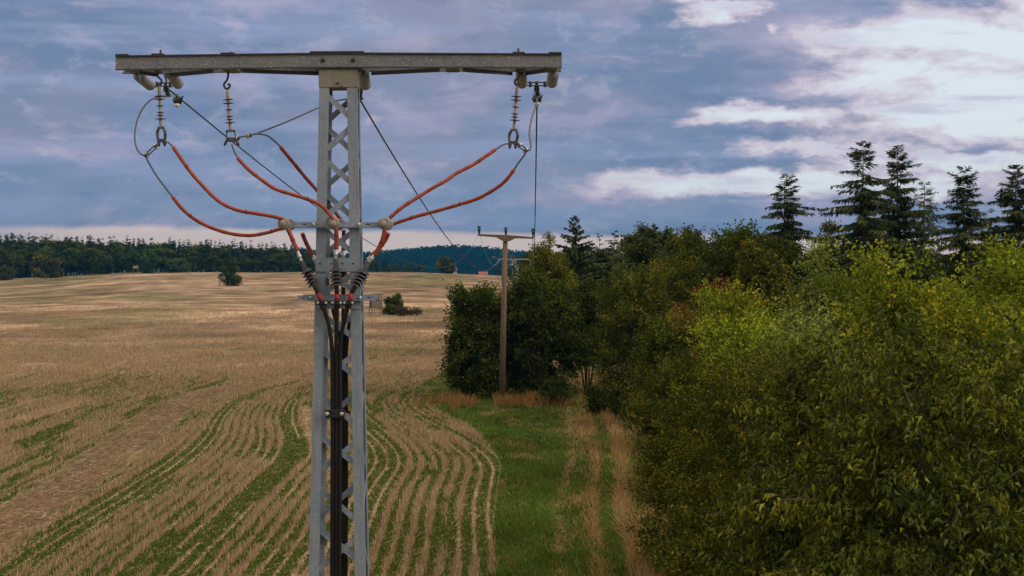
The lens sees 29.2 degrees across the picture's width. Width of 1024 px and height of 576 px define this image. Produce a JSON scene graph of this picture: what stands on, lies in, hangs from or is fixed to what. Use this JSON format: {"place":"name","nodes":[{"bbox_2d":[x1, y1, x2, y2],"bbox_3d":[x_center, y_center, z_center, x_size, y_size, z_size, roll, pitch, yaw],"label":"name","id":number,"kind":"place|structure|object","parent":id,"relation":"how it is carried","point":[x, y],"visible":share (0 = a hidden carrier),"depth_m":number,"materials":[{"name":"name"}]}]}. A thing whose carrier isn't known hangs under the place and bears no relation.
{"place":"outdoors","nodes":[
{"label":"outdoors","id":0,"kind":"place"},
{"bbox_2d":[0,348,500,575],"bbox_3d":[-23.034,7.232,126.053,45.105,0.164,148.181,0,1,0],"label":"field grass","id":1,"kind":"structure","parent":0,"point":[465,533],"depth_m":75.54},
{"bbox_2d":[0,256,965,575],"bbox_3d":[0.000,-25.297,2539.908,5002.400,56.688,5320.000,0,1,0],"label":"ground","id":2,"kind":"structure","parent":0,"point":[252,290],"depth_m":217.54,"materials":[{"name":"soil"}]},
{"bbox_2d":[0,248,16,279],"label":"edge tree","id":3,"kind":"object","parent":2,"relation":"on","point":[6,274],"visible":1,"depth_m":924.07,"materials":[{"name":"green plant"}]},
{"bbox_2d":[3,247,30,277],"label":"tree","id":4,"kind":"object","parent":2,"relation":"on","point":[17,264],"visible":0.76,"depth_m":970.22,"materials":[{"name":"green plant"}]},
{"bbox_2d":[9,239,35,277],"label":"tree","id":5,"kind":"object","parent":2,"relation":"on","point":[15,245],"visible":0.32,"depth_m":1004.37,"materials":[{"name":"green plant"}]},
{"bbox_2d":[25,248,54,276],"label":"tree","id":6,"kind":"object","parent":2,"relation":"on","point":[48,252],"visible":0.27,"depth_m":971.02,"materials":[{"name":"green plant"}]},
{"bbox_2d":[23,237,61,255],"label":"tree","id":7,"kind":"object","parent":2,"relation":"on","point":[42,242],"visible":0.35,"depth_m":1007.02,"materials":[{"name":"green plant"}]},
{"bbox_2d":[28,252,63,277],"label":"edge tree","id":8,"kind":"object","parent":2,"relation":"on","point":[46,263],"visible":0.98,"depth_m":928.04,"materials":[{"name":"green plant"}]},
{"bbox_2d":[54,238,83,275],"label":"tree","id":9,"kind":"object","parent":2,"relation":"on","point":[74,244],"visible":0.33,"depth_m":1014.16,"materials":[{"name":"green plant"}]},
{"bbox_2d":[60,247,80,275],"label":"tree","id":10,"kind":"object","parent":2,"relation":"on","point":[70,252],"visible":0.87,"depth_m":990.27,"materials":[{"name":"green plant"}]},
{"bbox_2d":[67,254,86,274],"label":"tree","id":11,"kind":"object","parent":2,"relation":"on","point":[74,268],"visible":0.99,"depth_m":984.88,"materials":[{"name":"green plant"}]},
{"bbox_2d":[80,247,101,274],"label":"tree","id":12,"kind":"object","parent":2,"relation":"on","point":[91,254],"visible":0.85,"depth_m":972.56,"materials":[{"name":"green plant"}]},
{"bbox_2d":[86,242,120,263],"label":"tree","id":13,"kind":"object","parent":2,"relation":"on","point":[99,246],"visible":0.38,"depth_m":1004.62,"materials":[{"name":"green plant"}]},
{"bbox_2d":[93,254,113,274],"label":"edge tree","id":14,"kind":"object","parent":2,"relation":"on","point":[104,264],"visible":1,"depth_m":959.87,"materials":[{"name":"green plant"}]},
{"bbox_2d":[118,246,162,272],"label":"edge tree","id":15,"kind":"object","parent":2,"relation":"on","point":[131,257],"visible":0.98,"depth_m":952.51,"materials":[{"name":"green plant"}]},
{"bbox_2d":[153,248,167,272],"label":"tree","id":16,"kind":"object","parent":2,"relation":"on","point":[160,253],"visible":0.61,"depth_m":975.37,"materials":[{"name":"green plant"}]},
{"bbox_2d":[163,257,192,272],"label":"edge tree","id":17,"kind":"object","parent":2,"relation":"on","point":[180,265],"visible":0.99,"depth_m":956.59,"materials":[{"name":"green plant"}]},
{"bbox_2d":[187,249,201,271],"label":"tree","id":18,"kind":"object","parent":2,"relation":"on","point":[194,256],"visible":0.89,"depth_m":982.58,"materials":[{"name":"green plant"}]},
{"bbox_2d":[208,247,231,271],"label":"tree","id":19,"kind":"object","parent":2,"relation":"on","point":[223,252],"visible":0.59,"depth_m":1001.78,"materials":[{"name":"green plant"}]},
{"bbox_2d":[217,259,242,285],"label":"lone tree","id":20,"kind":"object","parent":2,"relation":"on","point":[231,278],"visible":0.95,"depth_m":559.21,"materials":[{"name":"green plant"}]},
{"bbox_2d":[0,299,498,575],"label":"stubble","id":21,"kind":"object","parent":2,"relation":"on","point":[465,429],"visible":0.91,"depth_m":98.86,"materials":[{"name":"plant"}]},
{"bbox_2d":[264,245,292,271],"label":"tree","id":22,"kind":"object","parent":2,"relation":"on","point":[275,250],"visible":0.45,"depth_m":1004.76,"materials":[{"name":"green plant"}]},
{"bbox_2d":[274,252,296,271],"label":"tree","id":23,"kind":"object","parent":2,"relation":"on","point":[283,256],"visible":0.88,"depth_m":983.19,"materials":[{"name":"green plant"}]},
{"bbox_2d":[115,48,561,575],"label":"lattice pylon","id":24,"kind":"object","parent":2,"relation":"on","point":[337,70],"visible":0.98,"depth_m":14.97,"materials":[{"name":"metal"}]},
{"bbox_2d":[133,74,155,90],"bbox_3d":[-2.912,-1.645,15.579,0.094,0.123,0.625,0,1,0],"label":"strain insulator","id":25,"kind":"object","parent":24,"relation":"attached to","point":[148,83],"visible":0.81,"depth_m":15.52,"materials":[{"name":"ceramic"}]},
{"bbox_2d":[155,81,172,96],"bbox_3d":[-2.826,-1.615,15.963,0.178,0.113,0.156,0,1,0],"label":"yoke plate","id":26,"kind":"object","parent":25,"relation":"attached to","point":[166,89],"visible":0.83,"depth_m":15.92,"materials":[{"name":"metal"}]},
{"bbox_2d":[134,96,168,155],"bbox_3d":[-2.881,-1.292,15.607,0.133,0.541,0.858,0,1,2],"label":"jumper wire","id":27,"kind":"object","parent":26,"relation":"attached to","point":[146,103],"visible":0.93,"depth_m":15.42,"materials":[{"name":"metal"}]},
{"bbox_2d":[154,72,166,146],"bbox_3d":[-2.708,-1.390,15.146,0.099,0.600,0.084,0,1,0],"label":"rod insulator","id":28,"kind":"object","parent":24,"relation":"hanging from","point":[160,112],"visible":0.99,"depth_m":15.14,"materials":[{"name":"ceramic"}]},
{"bbox_2d":[162,141,282,219],"bbox_3d":[-2.215,-0.819,15.007,0.999,0.616,0.044,0,1,16],"label":"covered lead","id":29,"kind":"object","parent":28,"relation":"attached to","point":[198,181],"visible":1,"depth_m":15.01,"materials":[{"name":"rubber"}]},
{"bbox_2d":[167,71,183,88],"bbox_3d":[-2.672,-1.658,15.579,0.091,0.126,0.626,0,1,-3],"label":"strain insulator","id":30,"kind":"object","parent":24,"relation":"attached to","point":[177,82],"visible":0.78,"depth_m":15.53,"materials":[{"name":"ceramic"}]},
{"bbox_2d":[146,157,285,236],"bbox_3d":[-2.286,-0.711,15.341,1.142,0.631,0.104,0,1,-11],"label":"covered lead","id":31,"kind":"object","parent":24,"relation":"attached to","point":[186,212],"visible":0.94,"depth_m":15.34,"materials":[{"name":"rubber"}]},
{"bbox_2d":[223,72,239,145],"bbox_3d":[-2.170,-1.389,15.140,0.121,0.589,0.092,1,1,30],"label":"rod insulator","id":32,"kind":"object","parent":24,"relation":"hanging from","point":[229,122],"visible":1,"depth_m":15.14,"materials":[{"name":"ceramic"}]},
{"bbox_2d":[231,144,336,221],"bbox_3d":[-1.753,-0.799,14.984,0.892,0.615,0.073,0,1,19],"label":"covered lead","id":33,"kind":"object","parent":32,"relation":"hanging from","point":[272,187],"visible":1,"depth_m":14.96,"materials":[{"name":"rubber"}]},
{"bbox_2d":[236,133,344,221],"bbox_3d":[-1.739,-0.852,15.348,0.865,0.708,0.152,0,1,-17],"label":"covered lead","id":34,"kind":"object","parent":32,"relation":"hanging from","point":[301,172],"visible":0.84,"depth_m":15.40,"materials":[{"name":"rubber"}]},
{"bbox_2d":[241,98,346,137],"bbox_3d":[-1.720,-1.348,15.627,1.254,0.391,0.113,-1,1,-45],"label":"jumper wire","id":35,"kind":"object","parent":32,"relation":"attached to","point":[294,118],"visible":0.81,"depth_m":15.61,"materials":[{"name":"metal"}]},
{"bbox_2d":[286,228,333,575],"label":"power cable","id":36,"kind":"object","parent":24,"relation":"attached to","point":[313,282],"visible":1,"depth_m":14.92,"materials":[{"name":"rubber"}]},
{"bbox_2d":[300,232,342,575],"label":"power cable","id":37,"kind":"object","parent":24,"relation":"attached to","point":[306,244],"visible":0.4,"depth_m":15.40,"materials":[{"name":"rubber"}]},
{"bbox_2d":[325,409,344,417],"bbox_3d":[-1.343,0.954,14.910,0.147,0.062,0.053,0,1,0],"label":"bundle clamp","id":38,"kind":"object","parent":24,"relation":"attached to","point":[334,413],"visible":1,"depth_m":14.90,"materials":[{"name":"black plastic"}]},
{"bbox_2d":[330,228,342,575],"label":"power cable","id":39,"kind":"object","parent":24,"relation":"attached to","point":[336,280],"visible":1,"depth_m":14.92,"materials":[{"name":"rubber"}]},
{"bbox_2d":[339,229,348,575],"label":"power cable","id":40,"kind":"object","parent":24,"relation":"attached to","point":[343,274],"visible":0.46,"depth_m":15.39,"materials":[{"name":"rubber"}]},
{"bbox_2d":[337,229,386,575],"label":"power cable","id":41,"kind":"object","parent":24,"relation":"hanging from","point":[358,280],"visible":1,"depth_m":14.92,"materials":[{"name":"rubber"}]},
{"bbox_2d":[360,72,370,89],"bbox_3d":[-1.169,-1.653,15.579,0.091,0.135,0.626,0,1,-2],"label":"strain insulator","id":42,"kind":"object","parent":24,"relation":"attached to","point":[365,83],"visible":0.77,"depth_m":15.48,"materials":[{"name":"ceramic"}]},
{"bbox_2d":[345,232,389,575],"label":"power cable","id":43,"kind":"object","parent":24,"relation":"hanging from","point":[346,425],"visible":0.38,"depth_m":15.38,"materials":[{"name":"rubber"}]},
{"bbox_2d":[393,152,525,225],"bbox_3d":[-0.409,-0.772,15.326,1.082,0.577,0.078,0,1,12],"label":"covered lead","id":44,"kind":"object","parent":24,"relation":"attached to","point":[495,188],"visible":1,"depth_m":15.34,"materials":[{"name":"rubber"}]},
{"bbox_2d":[508,71,521,148],"bbox_3d":[0.022,-1.381,15.146,0.108,0.618,0.084,0,1,0],"label":"rod insulator","id":45,"kind":"object","parent":24,"relation":"hanging from","point":[514,120],"visible":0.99,"depth_m":15.14,"materials":[{"name":"ceramic"}]},
{"bbox_2d":[388,143,508,218],"bbox_3d":[-0.470,-0.820,15.010,0.972,0.597,0.047,0,1,-18],"label":"covered lead","id":46,"kind":"object","parent":45,"relation":"hanging from","point":[438,184],"visible":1,"depth_m":14.98,"materials":[{"name":"rubber"}]},
{"bbox_2d":[515,72,527,88],"bbox_3d":[0.076,-1.660,15.579,0.091,0.123,0.625,0,1,1],"label":"strain insulator","id":47,"kind":"object","parent":24,"relation":"attached to","point":[522,85],"visible":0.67,"depth_m":15.48,"materials":[{"name":"ceramic"}]},
{"bbox_2d":[546,72,558,87],"bbox_3d":[0.323,-1.667,15.578,0.094,0.129,0.625,0,1,0],"label":"strain insulator","id":48,"kind":"object","parent":24,"relation":"attached to","point":[554,81],"visible":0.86,"depth_m":15.51,"materials":[{"name":"ceramic"}]},
{"bbox_2d":[369,294,382,315],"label":"hunting hide","id":49,"kind":"object","parent":2,"relation":"on","point":[375,304],"visible":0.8,"depth_m":311.51},
{"bbox_2d":[378,293,408,314],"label":"field bush","id":50,"kind":"object","parent":2,"relation":"on","point":[390,308],"visible":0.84,"depth_m":316.74,"materials":[{"name":"green plant"}]},
{"bbox_2d":[395,303,422,315],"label":"field bush","id":51,"kind":"object","parent":2,"relation":"on","point":[404,311],"visible":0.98,"depth_m":311.76,"materials":[{"name":"green plant"}]},
{"bbox_2d":[434,255,456,273],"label":"edge tree","id":52,"kind":"object","parent":2,"relation":"on","point":[443,261],"visible":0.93,"depth_m":962.43,"materials":[{"name":"green plant"}]},
{"bbox_2d":[290,244,608,275],"bbox_3d":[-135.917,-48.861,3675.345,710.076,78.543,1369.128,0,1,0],"label":"forest","id":53,"kind":"object","parent":2,"relation":"on","point":[427,257],"visible":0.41,"depth_m":3673.32,"materials":[{"name":"green plant"}]},
{"bbox_2d":[434,279,523,397],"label":"hornbeam tree","id":54,"kind":"object","parent":2,"relation":"on","point":[473,341],"visible":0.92,"depth_m":128.71,"materials":[{"name":"green plant"}]},
{"bbox_2d":[477,226,533,396],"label":"utility pole","id":55,"kind":"object","parent":2,"relation":"on","point":[502,368],"visible":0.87,"depth_m":124.89,"materials":[{"name":"brown"}]},
{"bbox_2d":[170,90,477,267],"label":"overhead wire","id":56,"kind":"object","parent":55,"relation":"attached to","point":[183,101],"visible":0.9,"depth_m":21.02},
{"bbox_2d":[360,100,505,270],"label":"overhead wire","id":57,"kind":"object","parent":55,"relation":"attached to","point":[370,117],"visible":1,"depth_m":21.46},
{"bbox_2d":[533,96,537,270],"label":"overhead wire","id":58,"kind":"object","parent":55,"relation":"attached to","point":[535,175],"visible":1,"depth_m":21.59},
{"bbox_2d":[527,81,546,95],"bbox_3d":[0.207,-1.620,15.963,0.178,0.109,0.156,0,1,0],"label":"yoke plate","id":59,"kind":"object","parent":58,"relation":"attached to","point":[536,90],"visible":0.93,"depth_m":15.90,"materials":[{"name":"metal"}]},
{"bbox_2d":[516,249,552,276],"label":"tree","id":60,"kind":"object","parent":2,"relation":"on","point":[527,253],"visible":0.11,"depth_m":251.70,"materials":[{"name":"green plant"}]},
{"bbox_2d":[390,360,695,575],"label":"dry grass","id":61,"kind":"structure","parent":2,"relation":"on","point":[640,569],"depth_m":82.07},
{"bbox_2d":[493,256,601,396],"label":"hornbeam tree","id":62,"kind":"object","parent":2,"relation":"on","point":[541,309],"visible":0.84,"depth_m":129.33,"materials":[{"name":"green plant"}]},
{"bbox_2d":[525,230,572,364],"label":"birch tree","id":63,"kind":"object","parent":2,"relation":"on","point":[550,261],"visible":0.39,"depth_m":145.50,"materials":[{"name":"green plant"}]},
{"bbox_2d":[532,375,574,404],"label":"shrub","id":64,"kind":"object","parent":2,"relation":"on","point":[553,389],"visible":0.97,"depth_m":122.73,"materials":[{"name":"green plant"}]},
{"bbox_2d":[544,215,614,365],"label":"fir tree","id":65,"kind":"object","parent":2,"relation":"on","point":[574,252],"visible":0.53,"depth_m":165.67,"materials":[{"name":"green plant"}]},
{"bbox_2d":[551,277,625,390],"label":"hornbeam tree","id":66,"kind":"object","parent":2,"relation":"on","point":[589,304],"visible":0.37,"depth_m":133.05,"materials":[{"name":"green plant"}]},
{"bbox_2d":[577,379,614,413],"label":"shrub","id":67,"kind":"object","parent":2,"relation":"on","point":[591,394],"visible":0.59,"depth_m":115.72,"materials":[{"name":"green plant"}]},
{"bbox_2d":[565,248,626,287],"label":"tree","id":68,"kind":"object","parent":2,"relation":"on","point":[608,268],"visible":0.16,"depth_m":210.35,"materials":[{"name":"green plant"}]},
{"bbox_2d":[596,390,628,419],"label":"shrub","id":69,"kind":"object","parent":2,"relation":"on","point":[616,412],"visible":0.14,"depth_m":111.84,"materials":[{"name":"green plant"}]},
{"bbox_2d":[593,230,633,330],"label":"tree","id":70,"kind":"object","parent":2,"relation":"on","point":[614,258],"visible":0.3,"depth_m":182.28,"materials":[{"name":"plant"}]},
{"bbox_2d":[580,255,689,428],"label":"hawthorn tree","id":71,"kind":"object","parent":2,"relation":"on","point":[629,298],"visible":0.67,"depth_m":105.17,"materials":[{"name":"green plant"}]},
{"bbox_2d":[615,226,667,274],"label":"tree","id":72,"kind":"object","parent":2,"relation":"on","point":[649,236],"visible":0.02,"depth_m":212.92,"materials":[{"name":"green plant"}]},
{"bbox_2d":[611,221,677,276],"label":"tree","id":73,"kind":"object","parent":2,"relation":"on","point":[641,231],"visible":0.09,"depth_m":206.67,"materials":[{"name":"green plant"}]},
{"bbox_2d":[646,223,663,305],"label":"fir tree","id":74,"kind":"object","parent":2,"relation":"on","point":[655,237],"visible":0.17,"depth_m":195.62,"materials":[{"name":"green plant"}]},
{"bbox_2d":[621,354,700,487],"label":"blackthorn bush","id":75,"kind":"object","parent":2,"relation":"on","point":[648,422],"visible":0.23,"depth_m":75.51,"materials":[{"name":"green plant"}]},
{"bbox_2d":[614,223,711,285],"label":"tree","id":76,"kind":"object","parent":2,"relation":"on","point":[640,252],"visible":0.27,"depth_m":176.56,"materials":[{"name":"green plant"}]},
{"bbox_2d":[618,302,719,435],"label":"hawthorn tree","id":77,"kind":"object","parent":2,"relation":"on","point":[661,336],"visible":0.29,"depth_m":91.47,"materials":[{"name":"green plant"}]},
{"bbox_2d":[640,227,703,348],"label":"hawthorn tree","id":78,"kind":"object","parent":2,"relation":"on","point":[678,276],"visible":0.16,"depth_m":111.73,"materials":[{"name":"green plant"}]},
{"bbox_2d":[612,334,741,575],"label":"blackthorn bush","id":79,"kind":"object","parent":2,"relation":"on","point":[659,451],"visible":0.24,"depth_m":56.66,"materials":[{"name":"green plant"}]},
{"bbox_2d":[655,232,718,310],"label":"oak tree","id":80,"kind":"object","parent":2,"relation":"on","point":[693,249],"visible":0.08,"depth_m":126.64,"materials":[{"name":"green plant"}]},
{"bbox_2d":[668,267,739,365],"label":"tree","id":81,"kind":"object","parent":2,"relation":"on","point":[709,284],"visible":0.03,"depth_m":83.69,"materials":[{"name":"green plant"}]},
{"bbox_2d":[678,223,756,343],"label":"oak tree","id":82,"kind":"object","parent":2,"relation":"on","point":[702,268],"visible":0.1,"depth_m":114.93,"materials":[{"name":"green plant"}]},
{"bbox_2d":[654,274,787,479],"bbox_3d":[7.115,3.909,61.852,5.319,8.741,5.594,0,1,0],"label":"willow bush","id":83,"kind":"object","parent":2,"relation":"on","point":[731,334],"visible":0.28,"depth_m":61.88,"materials":[{"name":"green plant"}]},
{"bbox_2d":[662,317,805,574],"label":"blackthorn bush","id":84,"kind":"object","parent":2,"relation":"on","point":[726,467],"visible":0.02,"depth_m":49.98,"materials":[{"name":"green plant"}]},
{"bbox_2d":[652,329,817,575],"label":"blackthorn bush","id":85,"kind":"object","parent":2,"relation":"on","point":[723,421],"visible":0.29,"depth_m":42.61,"materials":[{"name":"green plant"}]},
{"bbox_2d":[702,218,809,329],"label":"oak tree","id":86,"kind":"object","parent":2,"relation":"on","point":[729,268],"visible":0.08,"depth_m":111.61,"materials":[{"name":"green plant"}]},
{"bbox_2d":[727,237,801,326],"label":"birch tree","id":87,"kind":"object","parent":2,"relation":"on","point":[764,270],"visible":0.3,"depth_m":91.60,"materials":[{"name":"green plant"}]},
{"bbox_2d":[689,287,854,532],"bbox_3d":[6.695,4.263,44.154,4.721,8.553,4.626,-1,1,-44],"label":"poplar tree","id":88,"kind":"object","parent":2,"relation":"on","point":[798,334],"visible":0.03,"depth_m":44.23,"materials":[{"name":"green plant"}]},
{"bbox_2d":[764,273,807,345],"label":"olive bush","id":89,"kind":"object","parent":2,"relation":"on","point":[798,288],"depth_m":78.68,"materials":[{"name":"green plant"}]},
{"bbox_2d":[753,173,821,310],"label":"spruce tree","id":90,"kind":"object","parent":2,"relation":"on","point":[785,227],"visible":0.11,"depth_m":115.70,"materials":[{"name":"green plant"}]},
{"bbox_2d":[685,312,946,575],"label":"cherry tree","id":91,"kind":"object","parent":2,"relation":"on","point":[751,545],"visible":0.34,"depth_m":27.82,"materials":[{"name":"green plant"}]},
{"bbox_2d":[757,231,890,361],"bbox_3d":[8.936,3.364,54.871,4.654,10.027,4.530,0,1,0],"label":"poplar tree","id":92,"kind":"object","parent":2,"relation":"on","point":[808,297],"visible":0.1,"depth_m":54.76,"materials":[{"name":"green plant"}]},
{"bbox_2d":[805,218,847,306],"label":"birch tree","id":93,"kind":"object","parent":2,"relation":"on","point":[828,224],"visible":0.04,"depth_m":111.82,"materials":[{"name":"green plant"}]},
{"bbox_2d":[786,140,926,330],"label":"spruce tree","id":94,"kind":"object","parent":2,"relation":"on","point":[867,200],"visible":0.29,"depth_m":105.72,"materials":[{"name":"green plant"}]},
{"bbox_2d":[812,231,935,358],"bbox_3d":[10.057,3.424,53.585,5.596,9.955,4.925,-1,1,-42],"label":"willow bush","id":95,"kind":"object","parent":2,"relation":"on","point":[841,288],"visible":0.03,"depth_m":53.55,"materials":[{"name":"green plant"}]},
{"bbox_2d":[729,294,1023,575],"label":"cherry tree","id":96,"kind":"object","parent":2,"relation":"on","point":[938,506],"visible":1,"depth_m":20.65,"materials":[{"name":"green plant"}]},
{"bbox_2d":[818,144,944,326],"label":"spruce tree","id":97,"kind":"object","parent":2,"relation":"on","point":[900,211],"visible":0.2,"depth_m":108.51,"materials":[{"name":"green plant"}]},
{"bbox_2d":[797,227,994,553],"bbox_3d":[7.654,3.727,38.075,4.273,9.811,4.166,0,1,26],"label":"willow bush","id":98,"kind":"object","parent":2,"relation":"on","point":[901,307],"visible":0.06,"depth_m":37.79,"materials":[{"name":"green plant"}]},
{"bbox_2d":[846,330,1023,575],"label":"cherry tree","id":99,"kind":"object","parent":2,"relation":"on","point":[1013,508],"visible":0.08,"depth_m":25.50,"materials":[{"name":"green plant"}]},
{"bbox_2d":[886,259,988,373],"bbox_3d":[11.202,3.854,50.203,4.640,9.186,4.539,0,1,14],"label":"willow bush","id":100,"kind":"object","parent":2,"relation":"on","point":[949,289],"visible":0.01,"depth_m":49.64,"materials":[{"name":"green plant"}]},
{"bbox_2d":[908,181,967,302],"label":"spruce tree","id":101,"kind":"object","parent":2,"relation":"on","point":[930,206],"visible":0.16,"depth_m":125.73,"materials":[{"name":"green plant"}]},
{"bbox_2d":[921,165,994,303],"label":"spruce tree","id":102,"kind":"object","parent":2,"relation":"on","point":[962,234],"visible":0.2,"depth_m":111.76,"materials":[{"name":"green plant"}]},
{"bbox_2d":[895,238,1023,504],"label":"willow bush","id":103,"kind":"object","parent":2,"relation":"on","point":[996,332],"visible":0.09,"depth_m":34.95,"materials":[{"name":"green plant"}]},
{"bbox_2d":[936,223,1023,379],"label":"willow bush","id":104,"kind":"object","parent":2,"relation":"on","point":[994,255],"visible":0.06,"depth_m":46.93,"materials":[{"name":"green plant"}]},
{"bbox_2d":[973,208,1007,275],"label":"spruce tree","id":105,"kind":"object","parent":2,"relation":"on","point":[992,228],"visible":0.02,"depth_m":117.77,"materials":[{"name":"green plant"}]},
{"bbox_2d":[960,164,1023,303],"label":"spruce tree","id":106,"kind":"object","parent":2,"relation":"on","point":[1016,216],"visible":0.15,"depth_m":105.90,"materials":[{"name":"green plant"}]},
{"bbox_2d":[0,0,1023,254],"label":"sky","id":107,"kind":"structure","parent":0,"point":[663,113],"materials":[{"name":"blue"}]},
{"bbox_2d":[414,355,680,575],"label":"verge grass","id":108,"kind":"structure","parent":0,"point":[539,561],"depth_m":77.53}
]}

